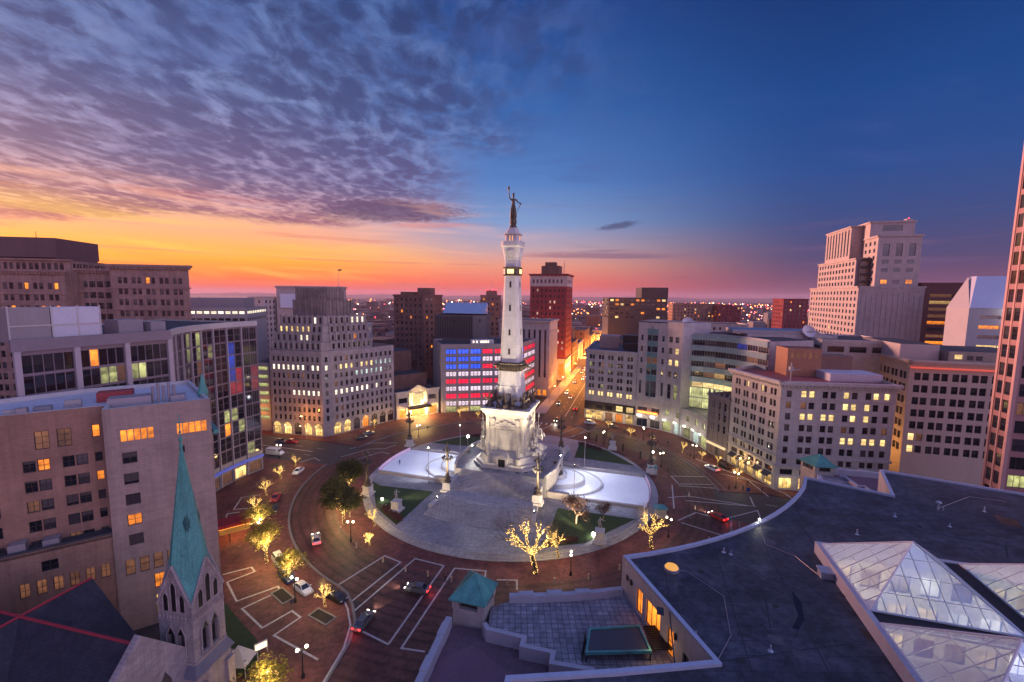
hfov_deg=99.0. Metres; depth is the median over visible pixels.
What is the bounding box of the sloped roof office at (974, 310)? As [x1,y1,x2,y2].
[942,276,1006,347]
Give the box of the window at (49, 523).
[43,517,56,529]
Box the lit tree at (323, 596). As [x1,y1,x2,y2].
[307,576,336,606]
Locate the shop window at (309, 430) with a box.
[305,427,311,434]
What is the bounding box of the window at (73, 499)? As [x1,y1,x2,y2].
[66,493,78,505]
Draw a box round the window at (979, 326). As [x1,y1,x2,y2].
[978,325,998,328]
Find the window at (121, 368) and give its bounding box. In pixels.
[117,365,125,380]
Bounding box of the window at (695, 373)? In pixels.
[692,371,703,376]
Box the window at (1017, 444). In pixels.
[1011,439,1023,451]
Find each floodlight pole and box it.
[427,446,429,482]
[573,463,575,503]
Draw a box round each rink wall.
[379,447,459,482]
[547,461,643,509]
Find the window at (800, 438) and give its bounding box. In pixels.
[798,436,802,442]
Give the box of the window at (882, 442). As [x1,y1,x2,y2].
[880,440,884,446]
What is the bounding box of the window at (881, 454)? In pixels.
[879,451,883,457]
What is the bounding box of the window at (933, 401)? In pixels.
[930,398,936,405]
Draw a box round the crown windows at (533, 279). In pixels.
[533,279,571,283]
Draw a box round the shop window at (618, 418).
[615,414,622,422]
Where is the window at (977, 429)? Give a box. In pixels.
[974,426,980,432]
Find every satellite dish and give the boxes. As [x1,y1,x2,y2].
[682,317,693,321]
[803,325,815,336]
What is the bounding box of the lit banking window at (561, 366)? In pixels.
[559,364,563,374]
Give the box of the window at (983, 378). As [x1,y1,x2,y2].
[980,376,987,383]
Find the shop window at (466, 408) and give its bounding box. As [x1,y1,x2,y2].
[459,406,468,410]
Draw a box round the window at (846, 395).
[844,392,848,398]
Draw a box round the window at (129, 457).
[122,451,137,463]
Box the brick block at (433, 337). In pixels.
[431,335,434,363]
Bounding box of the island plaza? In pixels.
[370,434,650,553]
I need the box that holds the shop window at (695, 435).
[693,431,698,443]
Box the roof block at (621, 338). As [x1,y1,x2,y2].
[616,334,622,342]
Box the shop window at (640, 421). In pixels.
[636,418,646,426]
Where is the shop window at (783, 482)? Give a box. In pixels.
[778,478,790,488]
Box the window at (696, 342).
[694,340,704,344]
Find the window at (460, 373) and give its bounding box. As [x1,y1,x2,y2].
[458,371,467,375]
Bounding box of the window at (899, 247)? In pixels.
[895,244,902,255]
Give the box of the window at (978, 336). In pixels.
[977,335,997,338]
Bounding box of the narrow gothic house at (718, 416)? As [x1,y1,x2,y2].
[706,389,731,461]
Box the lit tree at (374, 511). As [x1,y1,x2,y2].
[359,502,382,525]
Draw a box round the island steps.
[363,434,657,561]
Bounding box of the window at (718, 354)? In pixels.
[715,352,725,357]
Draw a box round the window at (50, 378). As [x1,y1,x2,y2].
[45,373,55,391]
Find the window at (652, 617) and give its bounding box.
[647,600,659,629]
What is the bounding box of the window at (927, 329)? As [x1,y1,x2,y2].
[926,328,943,330]
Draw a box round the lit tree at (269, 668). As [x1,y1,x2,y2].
[229,650,293,681]
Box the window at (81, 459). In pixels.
[76,453,88,464]
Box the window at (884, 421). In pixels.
[882,417,887,423]
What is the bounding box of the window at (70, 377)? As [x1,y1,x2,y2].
[66,371,75,388]
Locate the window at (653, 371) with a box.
[646,368,656,374]
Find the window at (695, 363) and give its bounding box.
[693,361,703,366]
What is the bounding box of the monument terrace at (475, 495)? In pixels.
[423,439,570,531]
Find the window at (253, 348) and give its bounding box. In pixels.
[250,340,256,351]
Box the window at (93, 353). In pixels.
[90,349,98,365]
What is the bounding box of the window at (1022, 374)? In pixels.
[1021,365,1023,377]
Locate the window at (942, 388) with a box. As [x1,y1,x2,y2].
[940,386,946,393]
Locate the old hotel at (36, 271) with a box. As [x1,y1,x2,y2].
[0,231,191,398]
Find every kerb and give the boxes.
[288,464,339,586]
[325,586,356,681]
[359,421,480,446]
[573,425,719,490]
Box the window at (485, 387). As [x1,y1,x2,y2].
[483,385,491,389]
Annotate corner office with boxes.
[584,334,638,425]
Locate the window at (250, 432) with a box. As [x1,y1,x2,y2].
[247,429,253,441]
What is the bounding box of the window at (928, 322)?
[927,321,944,323]
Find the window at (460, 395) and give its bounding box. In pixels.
[458,393,467,397]
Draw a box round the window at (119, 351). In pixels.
[116,347,123,362]
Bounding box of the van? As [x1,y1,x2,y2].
[266,446,284,455]
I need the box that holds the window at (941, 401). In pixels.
[938,399,944,405]
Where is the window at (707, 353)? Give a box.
[705,351,715,356]
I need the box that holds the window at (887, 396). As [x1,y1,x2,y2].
[884,394,889,400]
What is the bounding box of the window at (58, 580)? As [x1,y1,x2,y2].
[53,575,64,589]
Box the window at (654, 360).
[647,357,656,363]
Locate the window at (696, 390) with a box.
[691,387,702,397]
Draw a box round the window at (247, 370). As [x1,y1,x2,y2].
[244,366,250,378]
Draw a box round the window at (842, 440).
[840,438,844,444]
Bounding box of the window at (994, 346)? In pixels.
[976,345,996,347]
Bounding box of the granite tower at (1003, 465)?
[980,146,1023,492]
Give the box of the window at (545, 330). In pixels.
[544,330,545,377]
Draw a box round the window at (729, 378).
[725,375,731,380]
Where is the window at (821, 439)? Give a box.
[819,437,823,443]
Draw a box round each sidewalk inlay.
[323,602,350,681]
[577,424,725,490]
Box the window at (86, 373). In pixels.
[82,369,90,385]
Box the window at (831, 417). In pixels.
[828,415,833,420]
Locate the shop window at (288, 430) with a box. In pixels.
[285,426,291,433]
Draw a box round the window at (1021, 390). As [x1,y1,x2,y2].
[1018,384,1023,396]
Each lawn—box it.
[224,604,259,677]
[373,482,432,524]
[431,436,480,445]
[548,508,633,546]
[575,443,632,464]
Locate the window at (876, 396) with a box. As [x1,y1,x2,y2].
[874,394,878,399]
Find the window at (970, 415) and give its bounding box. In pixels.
[967,413,973,420]
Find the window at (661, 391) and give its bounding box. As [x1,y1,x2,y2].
[660,383,662,395]
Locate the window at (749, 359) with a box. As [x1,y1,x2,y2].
[747,356,756,363]
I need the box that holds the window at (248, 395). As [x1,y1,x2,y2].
[245,391,251,403]
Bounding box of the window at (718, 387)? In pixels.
[713,384,723,390]
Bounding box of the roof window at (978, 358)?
[967,356,982,360]
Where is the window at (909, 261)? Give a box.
[907,259,913,263]
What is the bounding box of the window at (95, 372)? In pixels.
[91,368,99,384]
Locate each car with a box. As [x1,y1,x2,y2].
[270,492,280,501]
[271,503,278,512]
[271,550,282,567]
[274,438,285,442]
[277,568,295,583]
[286,438,298,443]
[292,467,303,474]
[293,580,313,596]
[311,532,320,545]
[324,587,347,603]
[351,609,375,632]
[355,435,367,439]
[362,430,374,434]
[404,581,430,594]
[584,419,595,424]
[607,423,617,427]
[705,465,719,471]
[708,511,727,521]
[718,462,730,468]
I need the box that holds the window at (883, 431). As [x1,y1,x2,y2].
[881,429,885,434]
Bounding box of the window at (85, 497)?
[80,491,91,502]
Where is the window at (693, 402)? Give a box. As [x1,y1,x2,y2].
[691,397,701,407]
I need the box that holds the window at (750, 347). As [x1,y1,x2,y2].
[747,345,757,351]
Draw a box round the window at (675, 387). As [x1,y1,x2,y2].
[673,385,676,399]
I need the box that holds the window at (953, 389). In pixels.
[951,387,957,394]
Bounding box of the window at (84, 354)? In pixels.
[81,350,89,366]
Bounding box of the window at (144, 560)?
[140,555,149,571]
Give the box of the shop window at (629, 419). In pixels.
[626,415,632,424]
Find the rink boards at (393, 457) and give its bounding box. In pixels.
[379,448,409,469]
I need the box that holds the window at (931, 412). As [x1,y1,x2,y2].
[929,410,934,417]
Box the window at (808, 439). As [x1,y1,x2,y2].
[806,436,810,442]
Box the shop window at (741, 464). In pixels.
[738,460,743,468]
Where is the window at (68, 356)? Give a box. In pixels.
[64,352,73,368]
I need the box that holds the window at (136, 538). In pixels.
[129,532,143,544]
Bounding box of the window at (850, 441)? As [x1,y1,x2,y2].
[848,438,852,444]
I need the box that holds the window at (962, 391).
[959,387,965,394]
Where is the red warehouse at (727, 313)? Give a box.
[714,305,741,322]
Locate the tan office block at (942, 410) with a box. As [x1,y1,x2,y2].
[863,337,997,485]
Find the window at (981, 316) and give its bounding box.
[979,315,999,319]
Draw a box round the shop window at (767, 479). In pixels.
[764,474,770,484]
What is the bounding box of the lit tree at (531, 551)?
[488,498,579,573]
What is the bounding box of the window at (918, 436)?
[915,434,921,440]
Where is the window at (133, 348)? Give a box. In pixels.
[130,346,137,360]
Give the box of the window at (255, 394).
[252,390,258,402]
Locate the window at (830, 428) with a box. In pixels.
[827,426,832,432]
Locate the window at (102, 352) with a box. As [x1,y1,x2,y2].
[99,349,106,364]
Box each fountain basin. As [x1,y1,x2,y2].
[426,451,470,476]
[553,461,602,495]
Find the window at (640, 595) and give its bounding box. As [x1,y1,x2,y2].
[637,588,642,614]
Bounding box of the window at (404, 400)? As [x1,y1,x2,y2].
[399,398,406,403]
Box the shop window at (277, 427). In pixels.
[275,425,281,432]
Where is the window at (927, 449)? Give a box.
[925,446,930,453]
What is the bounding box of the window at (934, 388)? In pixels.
[931,386,937,392]
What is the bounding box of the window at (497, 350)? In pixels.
[495,348,500,352]
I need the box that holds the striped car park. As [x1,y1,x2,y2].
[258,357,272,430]
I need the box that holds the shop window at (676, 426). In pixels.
[674,424,680,434]
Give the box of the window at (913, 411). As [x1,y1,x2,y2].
[910,409,916,415]
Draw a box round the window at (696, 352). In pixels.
[693,350,704,355]
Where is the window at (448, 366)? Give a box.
[446,364,455,368]
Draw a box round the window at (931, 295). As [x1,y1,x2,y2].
[930,294,951,296]
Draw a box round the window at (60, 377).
[56,372,65,389]
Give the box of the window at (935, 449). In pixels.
[933,447,938,454]
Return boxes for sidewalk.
[216,460,353,681]
[262,430,323,441]
[262,430,337,443]
[263,457,293,461]
[314,411,485,446]
[535,366,582,413]
[574,416,796,495]
[732,520,750,530]
[774,491,798,497]
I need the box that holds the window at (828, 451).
[825,449,830,454]
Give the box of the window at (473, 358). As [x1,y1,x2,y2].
[471,356,480,360]
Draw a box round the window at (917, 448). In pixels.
[914,445,920,452]
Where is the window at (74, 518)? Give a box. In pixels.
[68,512,80,524]
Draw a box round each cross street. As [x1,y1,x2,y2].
[262,435,362,465]
[713,489,790,523]
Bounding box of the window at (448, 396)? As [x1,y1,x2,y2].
[446,394,455,398]
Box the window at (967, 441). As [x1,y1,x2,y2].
[964,437,970,444]
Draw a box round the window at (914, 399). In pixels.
[911,397,917,403]
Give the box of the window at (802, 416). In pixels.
[800,414,804,419]
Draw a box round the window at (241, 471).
[235,465,245,478]
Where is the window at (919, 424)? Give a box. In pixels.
[917,422,922,428]
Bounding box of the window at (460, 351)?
[458,349,467,353]
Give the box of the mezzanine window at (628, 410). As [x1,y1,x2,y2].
[626,407,632,412]
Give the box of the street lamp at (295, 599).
[290,576,297,602]
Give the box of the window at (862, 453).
[860,450,864,456]
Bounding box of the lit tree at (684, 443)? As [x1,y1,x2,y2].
[681,438,688,452]
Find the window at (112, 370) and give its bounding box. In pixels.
[109,366,116,381]
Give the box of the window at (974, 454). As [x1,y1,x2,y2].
[971,450,977,457]
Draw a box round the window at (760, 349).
[758,346,768,353]
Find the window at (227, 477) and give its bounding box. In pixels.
[223,471,231,484]
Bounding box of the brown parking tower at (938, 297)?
[918,283,963,344]
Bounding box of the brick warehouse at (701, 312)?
[668,303,722,321]
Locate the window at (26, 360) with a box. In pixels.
[21,355,32,373]
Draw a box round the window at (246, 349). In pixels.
[243,340,249,352]
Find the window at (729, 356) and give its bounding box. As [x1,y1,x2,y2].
[726,353,736,359]
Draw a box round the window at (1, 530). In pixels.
[0,528,3,538]
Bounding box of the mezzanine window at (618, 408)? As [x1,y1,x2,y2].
[616,406,622,411]
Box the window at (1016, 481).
[1006,475,1023,487]
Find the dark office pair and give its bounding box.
[602,287,667,334]
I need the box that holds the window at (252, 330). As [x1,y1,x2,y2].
[249,327,255,338]
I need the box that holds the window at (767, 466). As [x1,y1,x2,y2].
[765,463,771,470]
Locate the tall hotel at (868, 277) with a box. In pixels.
[808,218,926,341]
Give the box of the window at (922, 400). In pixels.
[919,397,925,404]
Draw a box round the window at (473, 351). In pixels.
[471,349,480,353]
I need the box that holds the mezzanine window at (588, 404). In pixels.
[586,402,592,407]
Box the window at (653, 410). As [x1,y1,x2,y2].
[651,408,658,415]
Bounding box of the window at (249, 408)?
[246,404,252,416]
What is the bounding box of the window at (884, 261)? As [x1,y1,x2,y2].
[882,259,888,263]
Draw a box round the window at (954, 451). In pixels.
[952,449,958,455]
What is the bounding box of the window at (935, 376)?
[933,374,939,380]
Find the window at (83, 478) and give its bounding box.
[78,472,89,483]
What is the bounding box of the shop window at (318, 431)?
[315,428,322,435]
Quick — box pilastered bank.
[497,318,558,396]
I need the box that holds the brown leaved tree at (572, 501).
[559,491,594,523]
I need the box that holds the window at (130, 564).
[125,559,135,574]
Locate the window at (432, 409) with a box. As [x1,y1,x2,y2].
[430,405,435,412]
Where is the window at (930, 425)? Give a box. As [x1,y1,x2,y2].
[927,422,933,429]
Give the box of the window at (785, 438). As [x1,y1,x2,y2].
[783,435,787,441]
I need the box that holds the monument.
[474,186,547,472]
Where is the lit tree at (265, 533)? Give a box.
[243,518,284,563]
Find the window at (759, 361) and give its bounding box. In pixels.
[757,358,767,365]
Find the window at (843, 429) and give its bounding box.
[841,427,845,432]
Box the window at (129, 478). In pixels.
[124,472,138,484]
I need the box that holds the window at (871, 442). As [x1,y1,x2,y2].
[869,439,874,445]
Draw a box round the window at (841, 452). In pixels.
[839,449,843,455]
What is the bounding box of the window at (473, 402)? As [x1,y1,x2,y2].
[471,400,479,404]
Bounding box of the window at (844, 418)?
[842,415,846,421]
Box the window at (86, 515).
[82,510,93,521]
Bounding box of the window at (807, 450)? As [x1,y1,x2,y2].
[805,448,809,453]
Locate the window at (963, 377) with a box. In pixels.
[960,375,967,382]
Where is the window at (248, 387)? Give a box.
[245,379,251,391]
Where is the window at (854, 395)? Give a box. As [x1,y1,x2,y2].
[852,393,857,398]
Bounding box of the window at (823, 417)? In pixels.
[820,414,825,420]
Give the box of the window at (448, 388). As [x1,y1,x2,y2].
[446,386,455,390]
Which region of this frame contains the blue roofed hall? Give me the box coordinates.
[726,327,837,381]
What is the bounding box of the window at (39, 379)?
[34,375,45,392]
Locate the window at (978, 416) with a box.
[976,413,982,420]
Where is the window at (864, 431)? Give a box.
[862,428,867,433]
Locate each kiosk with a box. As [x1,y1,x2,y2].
[646,464,658,474]
[653,504,667,518]
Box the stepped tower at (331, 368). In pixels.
[269,269,394,436]
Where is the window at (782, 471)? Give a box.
[779,469,791,474]
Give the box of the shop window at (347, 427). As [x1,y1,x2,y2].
[344,423,350,431]
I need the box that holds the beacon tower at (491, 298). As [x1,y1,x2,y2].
[480,288,500,336]
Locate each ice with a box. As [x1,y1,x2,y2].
[382,450,453,476]
[578,470,648,508]
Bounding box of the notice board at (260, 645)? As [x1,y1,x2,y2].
[254,639,267,654]
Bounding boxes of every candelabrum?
[360,446,374,496]
[404,409,414,446]
[440,443,452,492]
[532,452,543,506]
[557,416,565,455]
[646,429,656,473]
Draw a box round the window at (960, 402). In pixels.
[958,400,964,406]
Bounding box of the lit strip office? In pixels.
[190,297,268,360]
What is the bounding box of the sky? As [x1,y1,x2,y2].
[0,0,1023,298]
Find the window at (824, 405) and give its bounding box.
[821,403,826,409]
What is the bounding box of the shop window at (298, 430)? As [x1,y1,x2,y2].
[295,427,301,433]
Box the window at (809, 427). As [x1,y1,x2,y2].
[806,425,811,431]
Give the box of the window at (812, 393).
[809,391,814,397]
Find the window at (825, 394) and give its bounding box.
[822,392,827,397]
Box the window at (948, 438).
[945,436,951,442]
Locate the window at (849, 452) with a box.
[847,450,851,455]
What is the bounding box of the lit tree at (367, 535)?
[362,530,374,545]
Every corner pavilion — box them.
[448,570,497,629]
[798,454,837,489]
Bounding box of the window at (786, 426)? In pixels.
[784,424,788,430]
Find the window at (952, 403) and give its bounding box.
[949,399,955,406]
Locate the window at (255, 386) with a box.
[252,377,258,389]
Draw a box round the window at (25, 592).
[19,583,30,598]
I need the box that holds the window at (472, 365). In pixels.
[471,363,480,368]
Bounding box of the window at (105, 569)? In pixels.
[101,563,110,577]
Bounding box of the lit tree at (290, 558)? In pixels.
[271,545,314,581]
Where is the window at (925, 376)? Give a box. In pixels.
[922,373,928,380]
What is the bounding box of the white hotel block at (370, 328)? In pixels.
[368,322,372,341]
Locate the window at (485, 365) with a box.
[483,363,492,367]
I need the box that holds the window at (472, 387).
[471,385,479,390]
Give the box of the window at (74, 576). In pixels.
[70,571,79,585]
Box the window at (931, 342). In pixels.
[925,341,942,343]
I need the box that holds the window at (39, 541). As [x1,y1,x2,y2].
[31,540,42,544]
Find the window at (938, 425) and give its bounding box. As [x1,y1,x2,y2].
[936,423,941,430]
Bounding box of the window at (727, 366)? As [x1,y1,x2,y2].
[725,364,735,369]
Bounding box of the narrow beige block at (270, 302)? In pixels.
[247,296,277,350]
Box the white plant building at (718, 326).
[710,322,748,331]
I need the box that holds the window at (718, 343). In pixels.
[716,341,726,346]
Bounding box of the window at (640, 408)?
[638,406,646,412]
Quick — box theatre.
[394,384,439,419]
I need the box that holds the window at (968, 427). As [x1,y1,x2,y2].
[966,425,972,432]
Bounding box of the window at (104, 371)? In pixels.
[100,367,108,382]
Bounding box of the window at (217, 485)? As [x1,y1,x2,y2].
[215,477,219,489]
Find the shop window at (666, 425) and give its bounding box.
[662,421,670,431]
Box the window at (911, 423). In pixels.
[909,421,914,427]
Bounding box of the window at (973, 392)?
[970,388,976,395]
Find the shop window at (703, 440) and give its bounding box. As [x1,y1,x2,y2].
[701,435,705,448]
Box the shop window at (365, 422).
[363,419,368,426]
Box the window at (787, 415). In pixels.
[785,413,789,418]
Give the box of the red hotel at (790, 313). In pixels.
[771,298,808,328]
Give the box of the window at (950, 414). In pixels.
[948,412,954,418]
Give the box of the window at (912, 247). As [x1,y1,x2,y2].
[908,243,915,255]
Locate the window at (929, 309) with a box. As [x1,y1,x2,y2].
[928,308,946,310]
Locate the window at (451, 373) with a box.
[446,371,455,375]
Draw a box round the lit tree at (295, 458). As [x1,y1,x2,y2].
[287,452,303,466]
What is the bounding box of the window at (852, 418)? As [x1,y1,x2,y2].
[850,416,854,421]
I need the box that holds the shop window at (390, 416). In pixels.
[388,413,392,420]
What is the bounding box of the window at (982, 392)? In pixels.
[979,388,985,395]
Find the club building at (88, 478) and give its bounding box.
[0,374,220,630]
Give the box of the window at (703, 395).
[702,388,712,398]
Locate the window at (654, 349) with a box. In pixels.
[647,346,657,352]
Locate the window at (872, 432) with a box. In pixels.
[870,428,875,434]
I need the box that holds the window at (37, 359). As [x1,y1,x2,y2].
[32,354,43,372]
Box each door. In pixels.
[411,408,424,416]
[498,459,504,467]
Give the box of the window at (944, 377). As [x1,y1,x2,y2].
[941,374,947,381]
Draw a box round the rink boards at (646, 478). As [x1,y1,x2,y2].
[645,475,650,506]
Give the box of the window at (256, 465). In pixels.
[249,459,260,472]
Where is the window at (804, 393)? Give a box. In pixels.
[801,391,806,397]
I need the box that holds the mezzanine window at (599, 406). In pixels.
[596,403,601,408]
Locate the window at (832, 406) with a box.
[829,403,834,409]
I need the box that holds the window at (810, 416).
[807,414,812,419]
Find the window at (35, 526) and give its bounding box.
[29,520,42,532]
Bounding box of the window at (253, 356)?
[250,352,256,364]
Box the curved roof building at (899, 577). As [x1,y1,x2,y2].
[504,469,1023,681]
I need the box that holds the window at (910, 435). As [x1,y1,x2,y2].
[907,433,913,439]
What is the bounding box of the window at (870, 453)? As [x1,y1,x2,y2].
[868,451,873,456]
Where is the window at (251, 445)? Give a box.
[248,441,254,453]
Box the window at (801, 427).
[799,425,803,430]
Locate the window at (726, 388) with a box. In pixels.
[724,386,731,390]
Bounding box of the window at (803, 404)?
[800,402,805,408]
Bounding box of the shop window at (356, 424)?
[354,421,359,428]
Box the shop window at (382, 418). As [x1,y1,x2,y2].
[380,415,384,422]
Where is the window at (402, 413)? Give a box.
[399,410,405,417]
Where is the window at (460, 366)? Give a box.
[458,364,467,368]
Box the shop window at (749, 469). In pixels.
[746,465,752,474]
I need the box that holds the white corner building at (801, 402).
[727,346,903,490]
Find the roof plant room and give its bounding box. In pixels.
[0,305,165,342]
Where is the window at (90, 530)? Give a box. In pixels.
[83,528,94,532]
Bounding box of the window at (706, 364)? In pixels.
[704,362,714,367]
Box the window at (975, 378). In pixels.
[972,375,978,382]
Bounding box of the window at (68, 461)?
[62,455,74,466]
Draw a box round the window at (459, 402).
[458,400,467,405]
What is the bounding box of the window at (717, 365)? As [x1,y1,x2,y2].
[715,363,724,368]
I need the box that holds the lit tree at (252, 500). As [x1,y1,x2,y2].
[241,487,267,509]
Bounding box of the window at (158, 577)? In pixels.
[154,572,164,587]
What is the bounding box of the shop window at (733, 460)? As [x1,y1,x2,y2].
[731,456,736,464]
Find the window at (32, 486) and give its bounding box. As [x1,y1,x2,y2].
[25,481,37,492]
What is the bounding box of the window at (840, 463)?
[838,461,842,466]
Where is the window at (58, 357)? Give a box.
[54,353,63,369]
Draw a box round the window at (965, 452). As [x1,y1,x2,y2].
[963,450,969,456]
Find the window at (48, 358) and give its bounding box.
[43,353,53,371]
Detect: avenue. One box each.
[328,596,452,681]
[539,366,585,426]
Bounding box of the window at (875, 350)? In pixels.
[872,347,880,352]
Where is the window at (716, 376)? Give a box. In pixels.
[714,373,724,379]
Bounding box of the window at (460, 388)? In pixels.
[458,386,467,390]
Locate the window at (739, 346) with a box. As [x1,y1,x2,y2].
[737,343,747,349]
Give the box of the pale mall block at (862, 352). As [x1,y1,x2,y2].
[810,334,882,373]
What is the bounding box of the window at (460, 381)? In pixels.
[458,378,467,383]
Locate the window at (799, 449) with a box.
[797,447,801,453]
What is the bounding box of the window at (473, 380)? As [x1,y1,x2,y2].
[471,378,479,382]
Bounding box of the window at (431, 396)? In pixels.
[428,394,435,398]
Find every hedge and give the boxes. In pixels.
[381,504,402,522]
[469,433,485,436]
[541,535,578,544]
[578,442,601,449]
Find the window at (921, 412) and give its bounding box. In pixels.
[918,410,924,416]
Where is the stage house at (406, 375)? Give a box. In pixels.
[393,348,426,389]
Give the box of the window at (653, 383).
[645,380,655,397]
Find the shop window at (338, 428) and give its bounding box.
[335,425,340,433]
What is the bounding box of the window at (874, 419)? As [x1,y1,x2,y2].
[871,417,876,422]
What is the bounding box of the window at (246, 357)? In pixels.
[243,353,249,365]
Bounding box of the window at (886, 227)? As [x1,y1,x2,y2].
[882,225,902,230]
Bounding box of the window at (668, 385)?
[667,384,670,398]
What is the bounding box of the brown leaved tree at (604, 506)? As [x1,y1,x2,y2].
[592,502,611,520]
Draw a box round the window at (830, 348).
[827,346,843,351]
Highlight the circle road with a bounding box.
[290,421,729,613]
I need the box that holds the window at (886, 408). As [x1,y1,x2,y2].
[883,406,888,411]
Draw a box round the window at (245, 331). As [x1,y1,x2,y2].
[242,328,248,339]
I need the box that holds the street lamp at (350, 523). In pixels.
[347,521,353,541]
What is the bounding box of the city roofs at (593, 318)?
[352,299,808,365]
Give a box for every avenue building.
[571,338,577,371]
[574,327,589,353]
[577,339,582,357]
[589,332,594,345]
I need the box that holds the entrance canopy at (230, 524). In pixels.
[217,513,254,541]
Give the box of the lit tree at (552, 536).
[538,520,572,557]
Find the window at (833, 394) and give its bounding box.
[830,392,835,398]
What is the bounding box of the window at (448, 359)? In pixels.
[446,356,455,361]
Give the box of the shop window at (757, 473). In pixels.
[755,470,761,479]
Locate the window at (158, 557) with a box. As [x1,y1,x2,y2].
[154,551,163,567]
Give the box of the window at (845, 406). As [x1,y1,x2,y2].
[843,404,847,410]
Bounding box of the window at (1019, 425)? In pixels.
[1014,421,1023,433]
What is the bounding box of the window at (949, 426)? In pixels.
[946,424,952,430]
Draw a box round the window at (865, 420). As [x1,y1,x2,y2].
[863,416,868,422]
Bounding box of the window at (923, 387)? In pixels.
[921,385,926,392]
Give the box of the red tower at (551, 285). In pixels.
[529,251,573,379]
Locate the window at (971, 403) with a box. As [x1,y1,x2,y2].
[969,400,975,407]
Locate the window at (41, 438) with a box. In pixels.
[34,430,49,449]
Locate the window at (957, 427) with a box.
[955,424,961,431]
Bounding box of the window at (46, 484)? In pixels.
[39,478,52,490]
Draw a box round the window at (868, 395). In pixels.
[865,393,870,399]
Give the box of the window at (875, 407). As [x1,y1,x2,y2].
[872,405,877,411]
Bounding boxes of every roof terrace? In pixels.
[415,586,672,681]
[817,468,878,490]
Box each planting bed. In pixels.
[270,587,293,604]
[307,607,336,625]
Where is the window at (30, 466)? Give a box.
[22,461,35,472]
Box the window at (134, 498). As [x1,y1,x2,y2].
[126,492,140,504]
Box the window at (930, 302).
[929,301,950,303]
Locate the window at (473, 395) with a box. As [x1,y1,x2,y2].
[471,393,479,397]
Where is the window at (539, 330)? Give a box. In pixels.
[538,330,540,376]
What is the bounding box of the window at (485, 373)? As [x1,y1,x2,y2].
[483,371,491,375]
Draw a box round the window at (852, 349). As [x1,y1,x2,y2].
[849,347,866,352]
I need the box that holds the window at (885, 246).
[882,244,889,255]
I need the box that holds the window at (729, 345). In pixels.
[727,342,736,348]
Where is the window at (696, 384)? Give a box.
[692,381,702,386]
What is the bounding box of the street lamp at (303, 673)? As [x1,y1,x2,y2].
[296,644,307,678]
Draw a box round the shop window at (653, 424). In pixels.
[650,420,659,428]
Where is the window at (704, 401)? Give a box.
[702,398,707,408]
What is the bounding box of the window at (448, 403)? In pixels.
[446,401,455,405]
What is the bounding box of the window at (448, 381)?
[446,379,455,383]
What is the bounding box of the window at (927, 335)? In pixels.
[925,334,942,337]
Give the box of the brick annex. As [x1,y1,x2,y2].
[411,359,417,368]
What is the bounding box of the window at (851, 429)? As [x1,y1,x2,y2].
[849,427,853,433]
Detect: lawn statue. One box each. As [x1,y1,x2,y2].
[388,489,404,512]
[592,517,606,545]
[608,435,616,450]
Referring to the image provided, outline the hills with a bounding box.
[190,292,809,301]
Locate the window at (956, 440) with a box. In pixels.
[953,437,959,443]
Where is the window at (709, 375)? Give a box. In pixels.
[703,372,713,377]
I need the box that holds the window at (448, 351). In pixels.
[446,349,455,353]
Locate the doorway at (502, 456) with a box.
[495,453,508,467]
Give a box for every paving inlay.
[223,567,318,659]
[233,494,259,509]
[339,555,400,600]
[355,558,444,644]
[400,568,486,652]
[497,579,517,589]
[668,496,753,506]
[671,476,712,484]
[678,512,713,520]
[686,500,755,506]
[697,459,791,498]
[723,474,768,496]
[728,510,760,518]
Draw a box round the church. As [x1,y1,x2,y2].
[0,414,235,681]
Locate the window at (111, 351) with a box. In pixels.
[107,348,115,363]
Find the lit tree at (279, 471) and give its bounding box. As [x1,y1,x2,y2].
[269,463,284,478]
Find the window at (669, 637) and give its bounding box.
[668,628,673,657]
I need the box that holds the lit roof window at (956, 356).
[954,355,962,358]
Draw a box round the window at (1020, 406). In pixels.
[1016,402,1023,414]
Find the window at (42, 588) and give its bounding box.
[36,579,47,594]
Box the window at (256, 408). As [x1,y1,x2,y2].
[253,402,259,414]
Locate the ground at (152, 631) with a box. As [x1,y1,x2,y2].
[134,296,809,639]
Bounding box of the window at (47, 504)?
[41,498,54,510]
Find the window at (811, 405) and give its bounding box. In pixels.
[808,403,813,408]
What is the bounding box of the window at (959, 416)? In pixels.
[956,412,962,419]
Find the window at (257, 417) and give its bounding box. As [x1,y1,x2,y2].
[254,414,259,426]
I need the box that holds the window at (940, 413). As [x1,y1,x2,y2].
[937,411,943,417]
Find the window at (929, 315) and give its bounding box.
[927,314,945,317]
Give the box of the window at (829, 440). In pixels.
[826,437,831,443]
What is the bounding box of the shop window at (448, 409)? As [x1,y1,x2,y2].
[446,407,456,411]
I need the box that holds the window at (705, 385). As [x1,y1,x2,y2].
[703,383,713,388]
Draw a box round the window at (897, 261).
[894,259,901,263]

